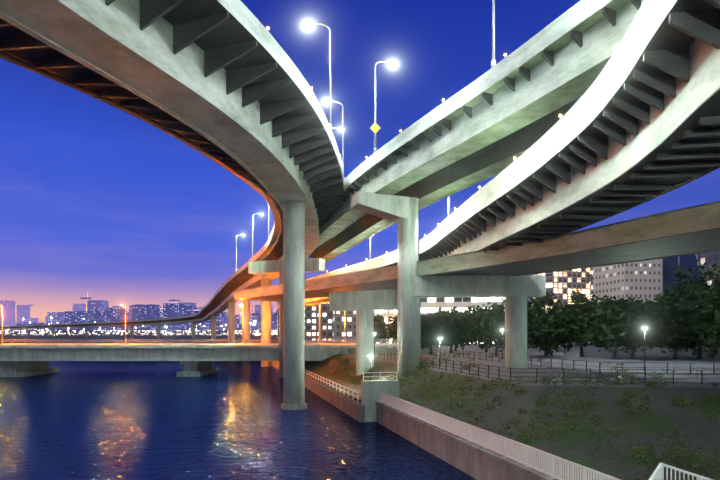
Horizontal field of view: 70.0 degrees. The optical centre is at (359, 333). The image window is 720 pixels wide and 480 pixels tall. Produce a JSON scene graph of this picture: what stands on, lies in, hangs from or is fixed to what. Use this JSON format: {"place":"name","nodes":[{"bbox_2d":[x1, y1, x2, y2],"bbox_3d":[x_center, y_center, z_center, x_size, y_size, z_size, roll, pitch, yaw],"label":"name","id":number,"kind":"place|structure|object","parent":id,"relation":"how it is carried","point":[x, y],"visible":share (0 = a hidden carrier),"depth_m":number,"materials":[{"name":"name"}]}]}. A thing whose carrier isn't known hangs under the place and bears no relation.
{"place":"outdoors","nodes":[
{"label":"outdoors","id":0,"kind":"place"},
{"bbox_2d":[0,317,276,334],"bbox_3d":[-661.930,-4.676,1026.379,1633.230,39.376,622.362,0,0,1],"label":"city lights","id":1,"kind":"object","parent":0,"point":[100,332],"depth_m":1217.71},
{"bbox_2d":[0,297,275,334],"bbox_3d":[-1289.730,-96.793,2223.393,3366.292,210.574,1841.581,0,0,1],"label":"city skyline","id":2,"kind":"structure","parent":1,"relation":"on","point":[99,311],"depth_m":1490.13},
{"bbox_2d":[86,295,276,330],"bbox_3d":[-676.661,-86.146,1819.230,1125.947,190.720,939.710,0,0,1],"label":"skyline landmarks","id":3,"kind":"object","parent":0,"point":[163,312],"visible":0.15,"depth_m":1439.82,"materials":[{"name":"grey concrete"}]},
{"bbox_2d":[0,342,475,479],"bbox_3d":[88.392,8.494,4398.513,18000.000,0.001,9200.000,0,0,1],"label":"water surface","id":4,"kind":"object","parent":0,"point":[123,420],"depth_m":44.02,"materials":[{"name":"blue liquid"}]},
{"bbox_2d":[277,302,374,339],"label":"blocks","id":5,"kind":"structure","parent":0,"point":[332,325],"depth_m":289.82,"materials":[{"name":"grey concrete"}]},
{"bbox_2d":[0,335,719,479],"bbox_3d":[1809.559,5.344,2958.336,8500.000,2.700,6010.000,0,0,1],"label":"bank ground","id":6,"kind":"structure","parent":0,"point":[661,412],"depth_m":37.49,"materials":[{"name":"green plant"}]},
{"bbox_2d":[0,343,438,376],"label":"bridge","id":7,"kind":"structure","parent":6,"relation":"on","point":[32,359],"depth_m":100.37,"materials":[{"name":"concrete"}]},
{"bbox_2d":[0,304,344,343],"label":"street lights","id":8,"kind":"object","parent":7,"relation":"on","point":[125,323],"visible":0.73,"depth_m":113.83},
{"bbox_2d":[0,339,438,344],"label":"bridge railing","id":9,"kind":"object","parent":7,"relation":"on","point":[160,341],"visible":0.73,"depth_m":99.95,"materials":[{"name":"grey metal"}]},
{"bbox_2d":[52,191,545,409],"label":"piers","id":10,"kind":"structure","parent":6,"relation":"on","point":[293,266],"depth_m":58.10,"materials":[{"name":"concrete"}]},
{"bbox_2d":[0,0,343,328],"bbox_3d":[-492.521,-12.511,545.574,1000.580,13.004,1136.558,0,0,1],"label":"viaduct","id":11,"kind":"object","parent":10,"relation":"on","point":[224,84],"visible":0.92,"depth_m":34.15,"materials":[{"name":"concrete"}]},
{"bbox_2d":[234,201,719,301],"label":"viaduct","id":12,"kind":"object","parent":10,"relation":"on","point":[691,230],"visible":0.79,"depth_m":44.11,"materials":[{"name":"grey concrete"}]},
{"bbox_2d":[311,0,643,262],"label":"viaduct","id":13,"kind":"object","parent":10,"relation":"on","point":[495,120],"visible":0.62,"depth_m":41.04,"materials":[{"name":"concrete"}]},
{"bbox_2d":[277,0,719,308],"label":"viaduct","id":14,"kind":"object","parent":10,"relation":"on","point":[637,123],"visible":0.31,"depth_m":26.03,"materials":[{"name":"concrete"}]},
{"bbox_2d":[236,0,616,272],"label":"street lights","id":15,"kind":"object","parent":14,"relation":"on","point":[374,127],"visible":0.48,"depth_m":54.62,"materials":[{"name":"silver metal"}]},
{"bbox_2d":[319,304,389,342],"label":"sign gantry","id":16,"kind":"object","parent":6,"relation":"on","point":[388,315],"visible":0.06,"depth_m":149.35,"materials":[{"name":"white metal"}]},
{"bbox_2d":[271,361,558,479],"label":"seawall","id":17,"kind":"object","parent":6,"relation":"on","point":[475,461],"visible":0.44,"depth_m":37.35,"materials":[{"name":"concrete"}]},
{"bbox_2d":[306,370,712,479],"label":"white fences","id":18,"kind":"object","parent":17,"relation":"on","point":[497,443],"visible":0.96,"depth_m":27.32,"materials":[{"name":"white metal"}]},
{"bbox_2d":[368,326,661,379],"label":"park lamps","id":19,"kind":"object","parent":6,"relation":"on","point":[642,327],"visible":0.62,"depth_m":60.84,"materials":[{"name":"white metal"}]},
{"bbox_2d":[312,352,719,479],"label":"slope weeds","id":20,"kind":"object","parent":6,"relation":"on","point":[545,402],"visible":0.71,"depth_m":34.06,"materials":[{"name":"green plant"}]},
{"bbox_2d":[348,348,719,384],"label":"black railings","id":21,"kind":"object","parent":6,"relation":"on","point":[617,373],"visible":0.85,"depth_m":49.48,"materials":[{"name":"black metal"}]},
{"bbox_2d":[374,256,719,358],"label":"park trees","id":22,"kind":"object","parent":6,"relation":"on","point":[684,315],"visible":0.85,"depth_m":83.30,"materials":[{"name":"green plant"}]},
{"bbox_2d":[700,251,719,284],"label":"building","id":23,"kind":"structure","parent":6,"relation":"on","point":[711,258],"depth_m":158.69,"materials":[{"name":"white concrete"}]},
{"bbox_2d":[0,0,719,322],"label":"sky","id":24,"kind":"structure","parent":0,"point":[98,201],"materials":[{"name":"blue"}]},
{"bbox_2d":[375,297,504,342],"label":"office block","id":25,"kind":"structure","parent":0,"point":[432,305],"depth_m":204.85,"materials":[{"name":"white concrete"}]},
{"bbox_2d":[528,267,592,312],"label":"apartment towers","id":26,"kind":"structure","parent":0,"point":[562,285],"depth_m":287.29,"materials":[{"name":"grey concrete"}]},
{"bbox_2d":[593,253,699,302],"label":"office building","id":27,"kind":"structure","parent":0,"point":[647,279],"depth_m":242.69,"materials":[{"name":"grey concrete"}]}
]}

